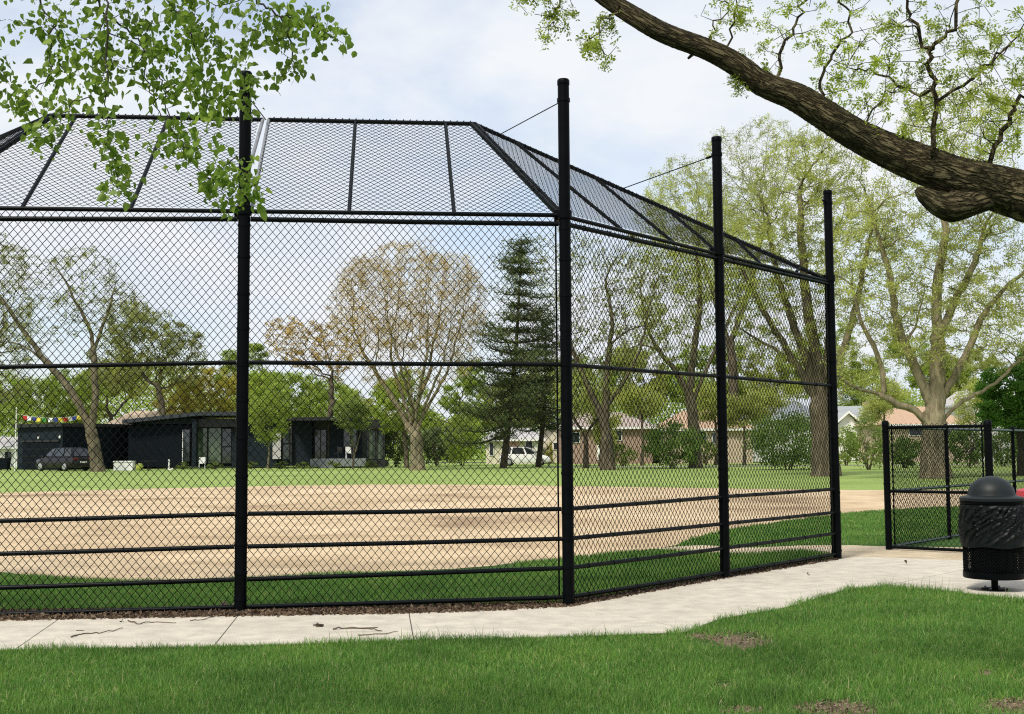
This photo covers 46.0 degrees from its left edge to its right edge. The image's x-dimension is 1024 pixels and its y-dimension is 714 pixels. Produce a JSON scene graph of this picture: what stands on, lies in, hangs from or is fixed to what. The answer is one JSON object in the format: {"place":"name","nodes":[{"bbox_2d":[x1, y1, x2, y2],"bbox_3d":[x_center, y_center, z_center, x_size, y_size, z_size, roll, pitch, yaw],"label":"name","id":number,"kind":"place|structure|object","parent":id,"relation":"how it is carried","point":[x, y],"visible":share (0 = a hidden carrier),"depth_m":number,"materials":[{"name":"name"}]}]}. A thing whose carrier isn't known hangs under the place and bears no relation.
{"place":"outdoors","nodes":[
{"label":"outdoors","id":0,"kind":"place"},
{"bbox_2d":[0,506,959,610],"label":"infield grass","id":1,"kind":"structure","parent":0,"point":[850,520],"depth_m":13.37,"materials":[{"name":"green plant"}]},
{"bbox_2d":[0,484,1017,580],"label":"infield dirt","id":2,"kind":"structure","parent":0,"point":[856,500],"depth_m":24.06,"materials":[{"name":"soil"}]},
{"bbox_2d":[0,557,1023,650],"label":"sidewalk","id":3,"kind":"structure","parent":0,"point":[676,607],"depth_m":10.51,"materials":[{"name":"concrete"}]},
{"bbox_2d":[333,627,381,630],"bbox_3d":[-1.256,2.206,9.829,0.419,0.039,0.198,0,-4,0],"label":"fallen twig","id":4,"kind":"object","parent":3,"relation":"on","point":[358,628],"visible":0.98,"depth_m":9.79,"materials":[{"name":"brown wood"}]},
{"bbox_2d":[959,476,1023,590],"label":"trash can","id":5,"kind":"object","parent":3,"relation":"on","point":[990,490],"visible":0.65,"depth_m":12.16,"materials":[{"name":"black plastic"}]},
{"bbox_2d":[957,504,1023,573],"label":"trash bag","id":6,"kind":"object","parent":5,"relation":"on","point":[998,527],"visible":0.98,"depth_m":12.11,"materials":[{"name":"black plastic"}]},
{"bbox_2d":[0,450,1023,492],"bbox_3d":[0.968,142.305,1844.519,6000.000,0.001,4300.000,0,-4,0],"label":"ground","id":7,"kind":"structure","parent":0,"point":[856,477],"depth_m":65.58,"materials":[{"name":"green plant"}]},
{"bbox_2d":[0,457,11,469],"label":"wheelie bin","id":8,"kind":"object","parent":7,"relation":"on","point":[3,461],"visible":0.87,"depth_m":100.28,"materials":[{"name":"grey plastic"}]},
{"bbox_2d":[0,437,17,466],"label":"white house","id":9,"kind":"structure","parent":7,"relation":"on","point":[8,445],"depth_m":123.65,"materials":[{"name":"paint"}]},
{"bbox_2d":[14,407,16,470],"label":"flag pole","id":10,"kind":"object","parent":7,"relation":"on","point":[15,440],"visible":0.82,"depth_m":95.76,"materials":[{"name":"white metal"}]},
{"bbox_2d":[19,414,80,421],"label":"flag string","id":11,"kind":"object","parent":10,"relation":"hanging from","point":[54,419],"visible":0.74,"depth_m":95.92,"materials":[{"name":"multicoloured fabric"}]},
{"bbox_2d":[0,245,43,405],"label":"bare tree","id":12,"kind":"object","parent":7,"relation":"on","point":[6,323],"visible":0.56,"depth_m":122.86,"materials":[{"name":"green plant"}]},
{"bbox_2d":[0,368,112,428],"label":"green tree","id":13,"kind":"object","parent":7,"relation":"on","point":[47,401],"visible":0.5,"depth_m":130.73,"materials":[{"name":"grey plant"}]},
{"bbox_2d":[36,447,89,470],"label":"parked car","id":14,"kind":"object","parent":7,"relation":"on","point":[62,460],"visible":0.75,"depth_m":95.00,"materials":[{"name":"black paint"}]},
{"bbox_2d":[0,233,148,471],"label":"leaning tree","id":15,"kind":"object","parent":7,"relation":"on","point":[84,416],"visible":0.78,"depth_m":92.11,"materials":[{"name":"green plant"}]},
{"bbox_2d":[65,352,156,420],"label":"leafy tree","id":16,"kind":"object","parent":7,"relation":"on","point":[134,387],"visible":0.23,"depth_m":135.71,"materials":[{"name":"green plant"}]},
{"bbox_2d":[113,461,134,470],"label":"storage box","id":17,"kind":"object","parent":7,"relation":"on","point":[117,464],"visible":0.79,"depth_m":95.63,"materials":[{"name":"white paint"}]},
{"bbox_2d":[105,406,179,423],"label":"brick house","id":18,"kind":"structure","parent":7,"relation":"on","point":[133,415],"depth_m":133.09,"materials":[{"name":"beige"}]},
{"bbox_2d":[84,293,207,415],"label":"olive tree","id":19,"kind":"object","parent":7,"relation":"on","point":[172,344],"visible":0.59,"depth_m":127.78,"materials":[{"name":"green plant"}]},
{"bbox_2d":[14,412,388,469],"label":"modern house","id":20,"kind":"structure","parent":7,"relation":"on","point":[187,439],"depth_m":104.32,"materials":[{"name":"grey"}]},
{"bbox_2d":[21,440,59,469],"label":"garage door","id":21,"kind":"structure","parent":20,"relation":"in","point":[25,445],"depth_m":103.08,"materials":[{"name":"grey metal"}]},
{"bbox_2d":[183,429,190,461],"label":"window","id":22,"kind":"structure","parent":20,"relation":"in","point":[187,439],"depth_m":103.93,"materials":[{"name":"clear glass"}]},
{"bbox_2d":[197,427,207,463],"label":"window","id":23,"kind":"structure","parent":20,"relation":"in","point":[204,429],"depth_m":104.80,"materials":[{"name":"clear glass"}]},
{"bbox_2d":[208,427,221,463],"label":"window","id":24,"kind":"structure","parent":20,"relation":"in","point":[212,429],"depth_m":104.80,"materials":[{"name":"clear glass"}]},
{"bbox_2d":[222,428,231,446],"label":"window","id":25,"kind":"structure","parent":20,"relation":"in","point":[228,430],"depth_m":104.85,"materials":[{"name":"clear glass"}]},
{"bbox_2d":[222,447,231,463],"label":"window","id":26,"kind":"structure","parent":20,"relation":"in","point":[228,449],"depth_m":104.72,"materials":[{"name":"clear glass"}]},
{"bbox_2d":[273,433,280,458],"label":"side door","id":27,"kind":"structure","parent":20,"relation":"in","point":[278,453],"depth_m":104.39,"materials":[{"name":"grey"}]},
{"bbox_2d":[283,444,289,459],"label":"window","id":28,"kind":"structure","parent":20,"relation":"in","point":[286,453],"depth_m":104.06,"materials":[{"name":"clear glass"}]},
{"bbox_2d":[315,430,325,458],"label":"door","id":29,"kind":"structure","parent":20,"relation":"in","point":[319,433],"depth_m":105.60,"materials":[{"name":"grey glass"}]},
{"bbox_2d":[343,428,357,449],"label":"window","id":30,"kind":"structure","parent":20,"relation":"in","point":[355,437],"depth_m":104.62,"materials":[{"name":"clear glass"}]},
{"bbox_2d":[369,429,375,459],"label":"window","id":31,"kind":"structure","parent":20,"relation":"in","point":[371,438],"depth_m":102.90,"materials":[{"name":"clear glass"}]},
{"bbox_2d":[377,429,382,459],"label":"window","id":32,"kind":"structure","parent":20,"relation":"in","point":[379,438],"depth_m":102.90,"materials":[{"name":"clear glass"}]},
{"bbox_2d":[148,366,263,418],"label":"golden tree","id":33,"kind":"object","parent":7,"relation":"on","point":[200,387],"visible":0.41,"depth_m":132.82,"materials":[{"name":"green plant"}]},
{"bbox_2d":[211,343,276,409],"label":"leafy tree","id":34,"kind":"object","parent":7,"relation":"on","point":[255,348],"visible":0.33,"depth_m":135.65,"materials":[{"name":"green plant"}]},
{"bbox_2d":[248,382,293,468],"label":"young tree","id":35,"kind":"object","parent":7,"relation":"on","point":[275,410],"visible":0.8,"depth_m":97.56,"materials":[{"name":"green plant"}]},
{"bbox_2d":[231,367,360,418],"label":"spring tree","id":36,"kind":"object","parent":7,"relation":"on","point":[299,400],"visible":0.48,"depth_m":124.77,"materials":[{"name":"green plant"}]},
{"bbox_2d":[262,315,357,458],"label":"elm tree","id":37,"kind":"object","parent":7,"relation":"on","point":[318,358],"visible":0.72,"depth_m":105.90,"materials":[{"name":"brown plant"}]},
{"bbox_2d":[331,393,372,468],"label":"young tree","id":38,"kind":"object","parent":7,"relation":"on","point":[355,419],"visible":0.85,"depth_m":96.59,"materials":[{"name":"green plant"}]},
{"bbox_2d":[334,377,406,439],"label":"leafy tree","id":39,"kind":"object","parent":7,"relation":"on","point":[370,401],"visible":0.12,"depth_m":135.66,"materials":[{"name":"green plant"}]},
{"bbox_2d":[385,423,410,466],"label":"evergreen shrub","id":40,"kind":"object","parent":7,"relation":"on","point":[391,444],"visible":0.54,"depth_m":105.36,"materials":[{"name":"green plant"}]},
{"bbox_2d":[368,367,433,467],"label":"thin tree","id":41,"kind":"object","parent":7,"relation":"on","point":[383,416],"visible":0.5,"depth_m":99.51,"materials":[{"name":"green plant"}]},
{"bbox_2d":[323,236,490,469],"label":"elm tree","id":42,"kind":"object","parent":7,"relation":"on","point":[407,424],"visible":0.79,"depth_m":87.65,"materials":[{"name":"brown plant"}]},
{"bbox_2d":[421,422,454,465],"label":"evergreen shrub","id":43,"kind":"object","parent":7,"relation":"on","point":[431,452],"visible":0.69,"depth_m":107.43,"materials":[{"name":"green plant"}]},
{"bbox_2d":[411,359,491,462],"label":"leafy tree","id":44,"kind":"object","parent":7,"relation":"on","point":[450,399],"visible":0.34,"depth_m":135.44,"materials":[{"name":"green plant"}]},
{"bbox_2d":[440,414,485,465],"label":"leafy shrub","id":45,"kind":"object","parent":7,"relation":"on","point":[459,447],"visible":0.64,"depth_m":110.97,"materials":[{"name":"green plant"}]},
{"bbox_2d":[430,232,581,467],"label":"pine tree","id":46,"kind":"object","parent":7,"relation":"on","point":[516,358],"visible":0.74,"depth_m":95.56,"materials":[{"name":"green plant"}]},
{"bbox_2d":[0,351,1017,459],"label":"distant wood","id":47,"kind":"object","parent":7,"relation":"on","point":[146,402],"visible":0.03,"depth_m":171.07,"materials":[{"name":"green plant"}]},
{"bbox_2d":[483,428,545,463],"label":"white house","id":48,"kind":"structure","parent":7,"relation":"on","point":[525,442],"depth_m":120.62,"materials":[{"name":"beige"}]},
{"bbox_2d":[477,371,555,427],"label":"leafy tree","id":49,"kind":"object","parent":7,"relation":"on","point":[488,400],"visible":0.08,"depth_m":135.57,"materials":[{"name":"green plant"}]},
{"bbox_2d":[499,447,550,465],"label":"parked car","id":50,"kind":"object","parent":7,"relation":"on","point":[521,456],"visible":0.5,"depth_m":107.79,"materials":[{"name":"white paint"}]},
{"bbox_2d":[480,316,593,466],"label":"pine tree","id":51,"kind":"object","parent":7,"relation":"on","point":[540,414],"visible":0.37,"depth_m":99.55,"materials":[{"name":"green plant"}]},
{"bbox_2d":[538,430,556,462],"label":"gabled house","id":52,"kind":"structure","parent":7,"relation":"on","point":[552,437],"depth_m":130.66,"materials":[{"name":"beige paint"}]},
{"bbox_2d":[551,369,621,467],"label":"tree","id":53,"kind":"object","parent":7,"relation":"on","point":[585,432],"visible":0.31,"depth_m":91.73,"materials":[{"name":"green plant"}]},
{"bbox_2d":[552,354,631,412],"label":"leafy tree","id":54,"kind":"object","parent":7,"relation":"on","point":[614,380],"visible":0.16,"depth_m":141.71,"materials":[{"name":"green plant"}]},
{"bbox_2d":[525,226,674,469],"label":"dark tree","id":55,"kind":"object","parent":7,"relation":"on","point":[606,380],"visible":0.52,"depth_m":83.99,"materials":[{"name":"green plant"}]},
{"bbox_2d":[585,399,624,466],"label":"understory tree","id":56,"kind":"object","parent":7,"relation":"on","point":[598,431],"visible":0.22,"depth_m":99.54,"materials":[{"name":"green plant"}]},
{"bbox_2d":[558,412,655,463],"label":"brick house","id":57,"kind":"structure","parent":7,"relation":"on","point":[598,450],"depth_m":117.69,"materials":[{"name":"pink"}]},
{"bbox_2d":[614,439,640,465],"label":"leafy shrub","id":58,"kind":"object","parent":7,"relation":"on","point":[626,454],"visible":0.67,"depth_m":99.15,"materials":[{"name":"green plant"}]},
{"bbox_2d":[610,345,671,419],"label":"leafy tree","id":59,"kind":"object","parent":7,"relation":"on","point":[641,378],"visible":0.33,"depth_m":141.73,"materials":[{"name":"green plant"}]},
{"bbox_2d":[613,382,672,465],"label":"understory tree","id":60,"kind":"object","parent":7,"relation":"on","point":[643,399],"visible":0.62,"depth_m":103.61,"materials":[{"name":"green plant"}]},
{"bbox_2d":[638,416,710,468],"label":"round shrub","id":61,"kind":"object","parent":7,"relation":"on","point":[669,446],"visible":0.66,"depth_m":87.22,"materials":[{"name":"green plant"}]},
{"bbox_2d":[614,166,758,467],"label":"grey tree","id":62,"kind":"object","parent":7,"relation":"on","point":[709,197],"visible":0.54,"depth_m":90.02,"materials":[{"name":"green plant"}]},
{"bbox_2d":[652,411,756,463],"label":"brick house","id":63,"kind":"structure","parent":7,"relation":"on","point":[712,431],"depth_m":115.69,"materials":[{"name":"brick"}]},
{"bbox_2d":[664,340,747,410],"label":"leafy tree","id":64,"kind":"object","parent":7,"relation":"on","point":[698,379],"visible":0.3,"depth_m":141.72,"materials":[{"name":"green plant"}]},
{"bbox_2d":[702,438,717,464],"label":"leafy shrub","id":65,"kind":"object","parent":7,"relation":"on","point":[711,445],"visible":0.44,"depth_m":103.40,"materials":[{"name":"green plant"}]},
{"bbox_2d":[685,381,742,464],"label":"understory tree","id":66,"kind":"object","parent":7,"relation":"on","point":[708,405],"visible":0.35,"depth_m":103.68,"materials":[{"name":"green plant"}]},
{"bbox_2d":[631,113,801,399],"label":"pale tree","id":67,"kind":"object","parent":7,"relation":"on","point":[729,338],"visible":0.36,"depth_m":118.88,"materials":[{"name":"green plant"}]},
{"bbox_2d":[727,390,776,464],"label":"understory tree","id":68,"kind":"object","parent":7,"relation":"on","point":[732,404],"visible":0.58,"depth_m":101.59,"materials":[{"name":"green plant"}]},
{"bbox_2d":[726,346,810,401],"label":"leafy tree","id":69,"kind":"object","parent":7,"relation":"on","point":[750,374],"visible":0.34,"depth_m":141.85,"materials":[{"name":"green plant"}]},
{"bbox_2d":[743,378,803,463],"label":"understory tree","id":70,"kind":"object","parent":7,"relation":"on","point":[778,398],"visible":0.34,"depth_m":105.74,"materials":[{"name":"green plant"}]},
{"bbox_2d":[741,401,811,461],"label":"blue roofed house","id":71,"kind":"structure","parent":7,"relation":"on","point":[786,409],"depth_m":127.44,"materials":[{"name":"white paint"}]},
{"bbox_2d":[739,410,839,469],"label":"wide shrub","id":72,"kind":"object","parent":7,"relation":"on","point":[788,453],"visible":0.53,"depth_m":79.08,"materials":[{"name":"green plant"}]},
{"bbox_2d":[700,122,897,475],"bbox_3d":[14.768,-3.146,62.433,9.815,18.958,6.392,0,-4,0],"label":"spreading tree","id":73,"kind":"object","parent":7,"relation":"on","point":[770,236],"visible":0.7,"depth_m":62.01,"materials":[{"name":"green plant"}]},
{"bbox_2d":[775,321,868,392],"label":"leafy tree","id":74,"kind":"object","parent":7,"relation":"on","point":[858,364],"visible":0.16,"depth_m":141.71,"materials":[{"name":"green plant"}]},
{"bbox_2d":[838,411,858,461],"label":"gabled house","id":75,"kind":"structure","parent":7,"relation":"on","point":[845,418],"depth_m":121.81,"materials":[{"name":"white paint"}]},
{"bbox_2d":[838,424,863,465],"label":"leafy shrub","id":76,"kind":"object","parent":7,"relation":"on","point":[843,458],"visible":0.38,"depth_m":95.51,"materials":[{"name":"green plant"}]},
{"bbox_2d":[838,402,880,420],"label":"blue roofed house","id":77,"kind":"structure","parent":7,"relation":"on","point":[854,410],"depth_m":137.28,"materials":[{"name":"beige"}]},
{"bbox_2d":[838,412,894,469],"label":"open shrub","id":78,"kind":"object","parent":7,"relation":"on","point":[867,448],"visible":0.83,"depth_m":77.35,"materials":[{"name":"green plant"}]},
{"bbox_2d":[837,343,918,410],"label":"leafy tree","id":79,"kind":"object","parent":7,"relation":"on","point":[856,401],"visible":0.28,"depth_m":141.66,"materials":[{"name":"green plant"}]},
{"bbox_2d":[853,375,912,464],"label":"understory tree","id":80,"kind":"object","parent":7,"relation":"on","point":[878,404],"visible":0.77,"depth_m":99.72,"materials":[{"name":"green plant"}]},
{"bbox_2d":[889,435,920,467],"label":"hedge shrub","id":81,"kind":"object","parent":7,"relation":"on","point":[914,449],"visible":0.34,"depth_m":83.11,"materials":[{"name":"green plant"}]},
{"bbox_2d":[855,407,974,462],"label":"brick house","id":82,"kind":"structure","parent":7,"relation":"on","point":[901,416],"depth_m":113.09,"materials":[{"name":"brick"}]},
{"bbox_2d":[814,81,1023,478],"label":"locust tree","id":83,"kind":"object","parent":7,"relation":"on","point":[935,390],"visible":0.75,"depth_m":55.95,"materials":[{"name":"green plant"}]},
{"bbox_2d":[882,328,975,406],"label":"leafy tree","id":84,"kind":"object","parent":7,"relation":"on","point":[911,379],"visible":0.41,"depth_m":141.64,"materials":[{"name":"green plant"}]},
{"bbox_2d":[920,345,1007,407],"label":"leafy tree","id":85,"kind":"object","parent":7,"relation":"on","point":[985,364],"visible":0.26,"depth_m":141.73,"materials":[{"name":"green plant"}]},
{"bbox_2d":[948,430,984,466],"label":"hedge shrub","id":86,"kind":"object","parent":7,"relation":"on","point":[957,434],"visible":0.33,"depth_m":83.64,"materials":[{"name":"green plant"}]},
{"bbox_2d":[948,373,1000,463],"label":"understory tree","id":87,"kind":"object","parent":7,"relation":"on","point":[968,417],"visible":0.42,"depth_m":99.79,"materials":[{"name":"green plant"}]},
{"bbox_2d":[945,390,1009,460],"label":"white house","id":88,"kind":"structure","parent":7,"relation":"on","point":[950,402],"depth_m":123.60,"materials":[{"name":"paint"}]},
{"bbox_2d":[971,349,1023,475],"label":"maple tree","id":89,"kind":"object","parent":7,"relation":"on","point":[1011,413],"visible":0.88,"depth_m":59.51,"materials":[{"name":"green plant"}]},
{"bbox_2d":[977,426,1017,465],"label":"hedge shrub","id":90,"kind":"object","parent":7,"relation":"on","point":[1002,448],"visible":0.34,"depth_m":87.22,"materials":[{"name":"green plant"}]},
{"bbox_2d":[0,512,1023,713],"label":"lawn","id":91,"kind":"structure","parent":0,"point":[938,543],"depth_m":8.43,"materials":[{"name":"green plant"}]},
{"bbox_2d":[0,0,357,221],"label":"linden tree","id":92,"kind":"object","parent":91,"relation":"on","point":[285,27],"visible":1,"depth_m":5.11,"materials":[{"name":"green plant"}]},
{"bbox_2d":[0,557,838,620],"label":"mulch strip","id":93,"kind":"object","parent":91,"relation":"on","point":[473,604],"visible":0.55,"depth_m":11.35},
{"bbox_2d":[0,70,843,615],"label":"chain link backstop","id":94,"kind":"object","parent":91,"relation":"on","point":[562,216],"visible":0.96,"depth_m":11.59,"materials":[{"name":"black metal"}]},
{"bbox_2d":[713,635,767,648],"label":"bare ground","id":95,"kind":"structure","parent":91,"relation":"on","point":[737,640],"depth_m":9.22,"materials":[{"name":"soil"}]},
{"bbox_2d":[508,0,1023,222],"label":"honey locust tree","id":96,"kind":"object","parent":91,"relation":"on","point":[955,188],"visible":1,"depth_m":6.47,"materials":[{"name":"green plant"}]},
{"bbox_2d":[795,703,880,713],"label":"bare ground","id":97,"kind":"structure","parent":91,"relation":"on","point":[847,704],"depth_m":6.85,"materials":[{"name":"soil"}]},
{"bbox_2d":[687,630,1023,713],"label":"wood chips","id":98,"kind":"object","parent":91,"relation":"on","point":[854,706],"visible":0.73,"depth_m":6.90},
{"bbox_2d":[881,420,992,551],"bbox_3d":[5.969,1.904,16.936,1.560,2.060,0.114,-4,-6,40],"label":"chain link fence","id":99,"kind":"object","parent":91,"relation":"on","point":[987,444],"visible":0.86,"depth_m":17.07,"materials":[{"name":"black metal"}]},
{"bbox_2d":[889,424,1023,545],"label":"chain link fence","id":100,"kind":"object","parent":91,"relation":"on","point":[1011,430],"visible":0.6,"depth_m":19.21,"materials":[{"name":"black metal"}]},
{"bbox_2d":[981,700,1023,712],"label":"bare ground","id":101,"kind":"structure","parent":91,"relation":"on","point":[1008,703],"depth_m":6.88,"materials":[{"name":"soil"}]},
{"bbox_2d":[0,0,1023,449],"label":"sky","id":102,"kind":"structure","parent":0,"point":[482,62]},
{"bbox_2d":[548,464,998,467],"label":"footpath","id":103,"kind":"structure","parent":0,"point":[757,465],"depth_m":97.31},
{"bbox_2d":[656,545,969,553],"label":"worn path","id":104,"kind":"structure","parent":0,"point":[851,548],"depth_m":17.49,"materials":[{"name":"soil"}]},
{"bbox_2d":[842,552,970,560],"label":"path","id":105,"kind":"structure","parent":0,"point":[958,557],"depth_m":16.34,"materials":[{"name":"concrete"}]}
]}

